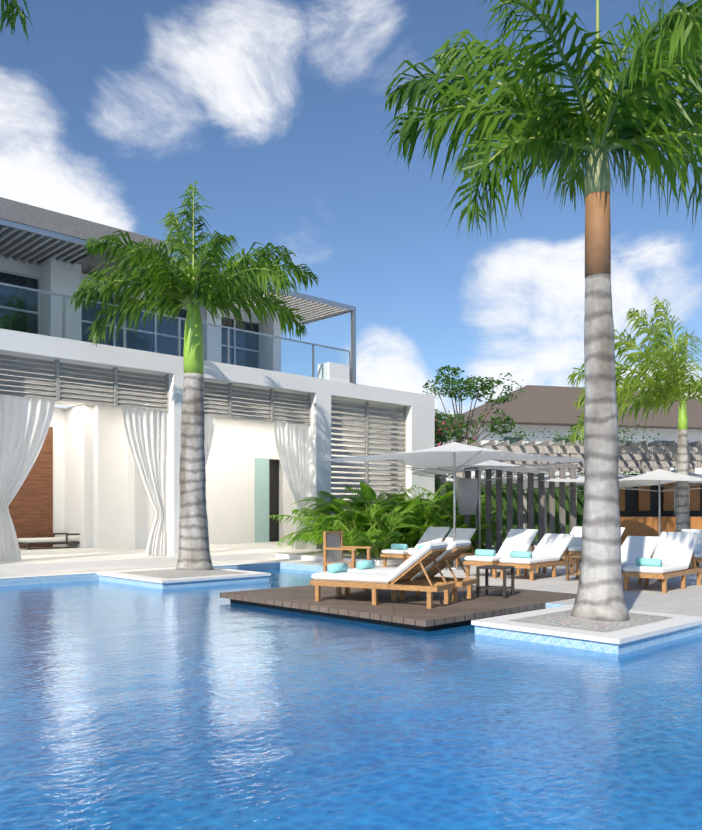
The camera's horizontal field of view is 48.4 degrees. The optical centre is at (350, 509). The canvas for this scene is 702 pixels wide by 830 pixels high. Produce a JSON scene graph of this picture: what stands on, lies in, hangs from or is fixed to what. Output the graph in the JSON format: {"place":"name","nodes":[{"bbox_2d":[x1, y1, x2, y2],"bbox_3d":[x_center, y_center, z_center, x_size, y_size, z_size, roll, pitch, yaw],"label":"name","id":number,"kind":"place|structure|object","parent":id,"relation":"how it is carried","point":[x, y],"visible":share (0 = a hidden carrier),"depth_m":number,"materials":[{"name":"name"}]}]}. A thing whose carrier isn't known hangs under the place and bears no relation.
{"place":"outdoors","nodes":[
{"label":"outdoors","id":0,"kind":"place"},
{"bbox_2d":[0,0,33,40],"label":"palm fronds","id":1,"kind":"object","parent":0,"point":[12,6],"visible":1,"depth_m":9.18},
{"bbox_2d":[0,568,701,829],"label":"pool water","id":2,"kind":"structure","parent":0,"point":[127,707],"depth_m":5.44,"materials":[{"name":"blue liquid"}]},
{"bbox_2d":[0,540,701,616],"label":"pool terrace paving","id":3,"kind":"structure","parent":0,"point":[44,565],"depth_m":17.19,"materials":[{"name":"tile"}]},
{"bbox_2d":[17,533,79,549],"bbox_3d":[-9.113,0.780,24.176,0.890,1.104,2.200,0,0,43],"label":"daybed","id":4,"kind":"object","parent":3,"relation":"on","point":[53,540],"visible":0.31,"depth_m":23.66,"materials":[{"name":"white fabric"}]},
{"bbox_2d":[0,328,434,555],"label":"building ground floor","id":5,"kind":"structure","parent":3,"relation":"on","point":[83,479],"depth_m":24.38,"materials":[{"name":"white paint"}]},
{"bbox_2d":[0,395,307,561],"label":"pavilion curtains","id":6,"kind":"object","parent":5,"relation":"hanging from","point":[25,422],"visible":0.73,"depth_m":19.80,"materials":[{"name":"white fabric"}]},
{"bbox_2d":[0,197,349,382],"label":"building upper storey","id":7,"kind":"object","parent":5,"relation":"on","point":[59,277],"visible":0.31,"depth_m":20.00,"materials":[{"name":"white paint"}]},
{"bbox_2d":[0,282,350,382],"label":"balcony balustrade","id":8,"kind":"object","parent":7,"relation":"attached to","point":[228,348],"visible":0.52,"depth_m":20.31,"materials":[{"name":"clear glass"}]},
{"bbox_2d":[0,218,355,383],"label":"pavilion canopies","id":9,"kind":"object","parent":7,"relation":"attached to","point":[47,246],"visible":0.35,"depth_m":19.32,"materials":[{"name":"grey metal"}]},
{"bbox_2d":[0,354,405,519],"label":"louvered shutters","id":10,"kind":"object","parent":5,"relation":"attached to","point":[115,390],"visible":0.73,"depth_m":21.73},
{"bbox_2d":[269,481,506,554],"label":"shrubs","id":11,"kind":"object","parent":3,"relation":"on","point":[395,512],"visible":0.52,"depth_m":21.87,"materials":[{"name":"green plant"}]},
{"bbox_2d":[275,547,534,564],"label":"planting bed kerb","id":12,"kind":"structure","parent":3,"relation":"on","point":[318,556],"depth_m":20.69,"materials":[{"name":"stone"}]},
{"bbox_2d":[344,512,496,557],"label":"shrubs","id":13,"kind":"object","parent":12,"relation":"on","point":[362,539],"visible":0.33,"depth_m":20.80,"materials":[{"name":"green plant"}]},
{"bbox_2d":[320,436,583,569],"bbox_3d":[2.311,-0.153,17.451,4.811,2.970,4.811,0,0,-44],"label":"parasol","id":14,"kind":"object","parent":3,"relation":"on","point":[454,454],"visible":1,"depth_m":17.47,"materials":[{"name":"fabric"}]},
{"bbox_2d":[435,413,475,484],"bbox_3d":[3.251,-1.147,30.007,3.789,4.986,4.063,0,0,-44],"label":"flowering shrub","id":15,"kind":"object","parent":3,"relation":"on","point":[440,435],"visible":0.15,"depth_m":28.89,"materials":[{"name":"green plant"}]},
{"bbox_2d":[423,365,523,477],"bbox_3d":[5.362,-2.723,36.211,4.627,8.126,4.819,0,0,-9],"label":"tree","id":16,"kind":"object","parent":3,"relation":"on","point":[456,390],"visible":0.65,"depth_m":35.61,"materials":[{"name":"green plant"}]},
{"bbox_2d":[409,460,554,548],"bbox_3d":[3.452,-0.103,20.966,3.871,2.870,3.871,0,0,9],"label":"parasol","id":17,"kind":"object","parent":3,"relation":"on","point":[514,470],"visible":0.52,"depth_m":21.35,"materials":[{"name":"fabric"}]},
{"bbox_2d":[456,478,478,514],"bbox_3d":[3.042,-0.343,20.452,0.585,0.950,0.600,0,0,-44],"label":"panel","id":18,"kind":"object","parent":17,"relation":"on","point":[467,494],"visible":1,"depth_m":20.22,"materials":[{"name":"grey"}]},
{"bbox_2d":[443,473,535,488],"bbox_3d":[5.765,-0.103,28.549,4.010,2.870,4.010,0,0,-44],"label":"parasol","id":19,"kind":"object","parent":3,"relation":"on","point":[505,480],"visible":0.21,"depth_m":28.46,"materials":[{"name":"fabric"}]},
{"bbox_2d":[435,471,583,539],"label":"hedge trees","id":20,"kind":"object","parent":3,"relation":"on","point":[579,506],"visible":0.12,"depth_m":34.13,"materials":[{"name":"green plant"}]},
{"bbox_2d":[464,464,577,556],"bbox_3d":[4.788,0.022,22.012,3.200,2.620,0.080,0,0,-2],"label":"board screen","id":21,"kind":"object","parent":3,"relation":"on","point":[562,502],"visible":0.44,"depth_m":21.99,"materials":[{"name":"grey wood"}]},
{"bbox_2d":[473,419,584,476],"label":"shrub","id":22,"kind":"object","parent":3,"relation":"on","point":[521,436],"visible":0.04,"depth_m":46.09,"materials":[{"name":"green plant"}]},
{"bbox_2d":[482,471,646,492],"bbox_3d":[6.170,0.022,23.060,4.170,2.620,4.170,0,0,-44],"label":"parasol","id":23,"kind":"object","parent":3,"relation":"on","point":[568,480],"visible":0.38,"depth_m":22.76,"materials":[{"name":"fabric"}]},
{"bbox_2d":[435,385,701,480],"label":"distant villa","id":24,"kind":"object","parent":3,"relation":"on","point":[532,408],"visible":0.12,"depth_m":62.35,"materials":[{"name":"brown paint"}]},
{"bbox_2d":[440,440,701,533],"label":"pergola","id":25,"kind":"object","parent":3,"relation":"on","point":[643,452],"visible":0.44,"depth_m":25.58,"materials":[{"name":"grey wood"}]},
{"bbox_2d":[566,555,580,580],"bbox_3d":[4.373,1.102,14.718,0.460,0.460,0.460,0,0,41],"label":"side table","id":26,"kind":"object","parent":3,"relation":"on","point":[577,557],"depth_m":14.69,"materials":[{"name":"brown wood"}]},
{"bbox_2d":[470,460,701,528],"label":"pergola","id":27,"kind":"object","parent":3,"relation":"on","point":[635,465],"visible":0.19,"depth_m":31.16,"materials":[{"name":"grey wood"}]},
{"bbox_2d":[547,424,659,475],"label":"shrub","id":28,"kind":"object","parent":3,"relation":"on","point":[624,472],"visible":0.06,"depth_m":50.16,"materials":[{"name":"green plant"}]},
{"bbox_2d":[576,473,631,484],"bbox_3d":[9.272,-0.103,28.168,3.871,2.870,3.871,0,0,32],"label":"parasol","id":29,"kind":"object","parent":3,"relation":"on","point":[620,475],"visible":0.12,"depth_m":27.51,"materials":[{"name":"fabric"}]},
{"bbox_2d":[567,296,701,531],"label":"royal palm","id":30,"kind":"object","parent":3,"relation":"on","point":[672,386],"visible":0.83,"depth_m":22.27,"materials":[{"name":"green plant"}]},
{"bbox_2d":[569,464,701,556],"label":"parasol","id":31,"kind":"object","parent":3,"relation":"on","point":[659,476],"visible":0.88,"depth_m":21.80,"materials":[{"name":"fabric"}]},
{"bbox_2d":[618,474,701,543],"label":"pool bar","id":32,"kind":"object","parent":3,"relation":"on","point":[639,512],"visible":0.4,"depth_m":27.71,"materials":[{"name":"brown wood"}]},
{"bbox_2d":[658,466,701,515],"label":"parasol","id":33,"kind":"object","parent":3,"relation":"on","point":[693,474],"visible":0.23,"depth_m":27.22,"materials":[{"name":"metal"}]},
{"bbox_2d":[0,0,701,421],"label":"sky","id":34,"kind":"structure","parent":0,"point":[110,110],"materials":[{"name":"blue"}]},
{"bbox_2d":[380,527,451,566],"bbox_3d":[1.614,0.878,18.739,0.680,0.907,2.000,0,0,43],"label":"lounge chair","id":35,"kind":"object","parent":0,"point":[434,534],"depth_m":18.87,"materials":[{"name":"white fabric"}]},
{"bbox_2d":[407,528,475,566],"bbox_3d":[2.174,0.890,18.234,0.680,0.883,2.000,0,0,40],"label":"lounge chair","id":36,"kind":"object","parent":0,"point":[464,533],"depth_m":18.63,"materials":[{"name":"white fabric"}]},
{"bbox_2d":[463,529,539,577],"bbox_3d":[3.165,0.874,16.163,0.680,0.916,2.000,0,0,42],"label":"lounge chair","id":37,"kind":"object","parent":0,"point":[519,539],"depth_m":16.30,"materials":[{"name":"white fabric"}]},
{"bbox_2d":[498,533,575,580],"bbox_3d":[3.737,0.914,15.562,0.680,0.836,2.000,0,0,41],"label":"lounge chair","id":38,"kind":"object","parent":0,"point":[549,549],"depth_m":15.55,"materials":[{"name":"white fabric"}]},
{"bbox_2d":[560,527,581,561],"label":"lounge chair","id":39,"kind":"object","parent":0,"point":[576,540],"depth_m":20.59,"materials":[{"name":"white fabric"}]},
{"bbox_2d":[567,527,624,559],"bbox_3d":[6.235,0.892,19.712,0.680,0.879,2.000,0,0,42],"label":"lounge chair","id":40,"kind":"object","parent":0,"point":[575,550],"depth_m":19.13,"materials":[{"name":"white fabric"}]},
{"bbox_2d":[578,536,660,584],"bbox_3d":[4.875,0.913,14.017,0.680,0.837,2.000,0,0,44],"label":"lounge chair","id":41,"kind":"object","parent":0,"point":[633,548],"depth_m":14.36,"materials":[{"name":"white fabric"}]},
{"bbox_2d":[622,532,701,592],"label":"lounge chair","id":42,"kind":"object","parent":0,"point":[673,554],"depth_m":13.45,"materials":[{"name":"white fabric"}]},
{"bbox_2d":[651,529,701,567],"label":"lounge chair","id":43,"kind":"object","parent":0,"point":[698,547],"depth_m":17.89,"materials":[{"name":"white fabric"}]},
{"bbox_2d":[690,552,701,566],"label":"lounge chair","id":44,"kind":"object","parent":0,"point":[698,557],"depth_m":16.47,"materials":[{"name":"white wood"}]},
{"label":"ground","id":45,"kind":"structure","parent":0,"visible":0},
{"bbox_2d":[97,568,270,588],"bbox_3d":[-3.508,1.599,16.372,2.560,0.666,2.650,0,0,-44],"label":"planter","id":46,"kind":"object","parent":45,"relation":"on","point":[168,578],"visible":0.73,"depth_m":15.68,"materials":[{"name":"tile"}]},
{"bbox_2d":[69,181,318,569],"bbox_3d":[-3.216,-3.071,16.827,4.938,8.820,4.741,0,0,-44],"label":"royal palm","id":47,"kind":"object","parent":46,"relation":"on","point":[178,288],"visible":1,"depth_m":16.63,"materials":[{"name":"green plant"}]},
{"bbox_2d":[220,585,576,630],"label":"timber deck","id":48,"kind":"structure","parent":45,"relation":"on","point":[410,611],"depth_m":11.21,"materials":[{"name":"brown wood"}]},
{"bbox_2d":[323,531,371,571],"bbox_3d":[-0.056,0.857,13.784,0.635,0.950,0.690,0,0,26],"label":"teak armchair","id":49,"kind":"object","parent":48,"relation":"on","point":[333,547],"visible":0.77,"depth_m":13.82,"materials":[{"name":"beige wood"}]},
{"bbox_2d":[310,542,454,608],"bbox_3d":[0.437,0.892,11.232,2.000,0.879,0.680,0,0,29],"label":"lounge chair","id":50,"kind":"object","parent":48,"relation":"on","point":[338,576],"depth_m":10.99,"materials":[{"name":"white fabric"}]},
{"bbox_2d":[345,540,477,602],"bbox_3d":[0.864,0.892,11.911,2.000,0.879,0.680,0,0,29],"label":"lounge chair","id":51,"kind":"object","parent":48,"relation":"on","point":[452,552],"depth_m":11.63,"materials":[{"name":"brown wood"}]},
{"bbox_2d":[476,565,513,597],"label":"side table","id":52,"kind":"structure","parent":48,"relation":"on","point":[486,587],"depth_m":11.97,"materials":[{"name":"brown wood"}]},
{"bbox_2d":[471,604,701,653],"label":"planter","id":53,"kind":"object","parent":45,"relation":"on","point":[559,626],"visible":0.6,"depth_m":8.84,"materials":[{"name":"tile"}]},
{"bbox_2d":[382,0,701,621],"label":"royal palm","id":54,"kind":"object","parent":53,"relation":"on","point":[538,128],"visible":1,"depth_m":9.18,"materials":[{"name":"green plant"}]}
]}

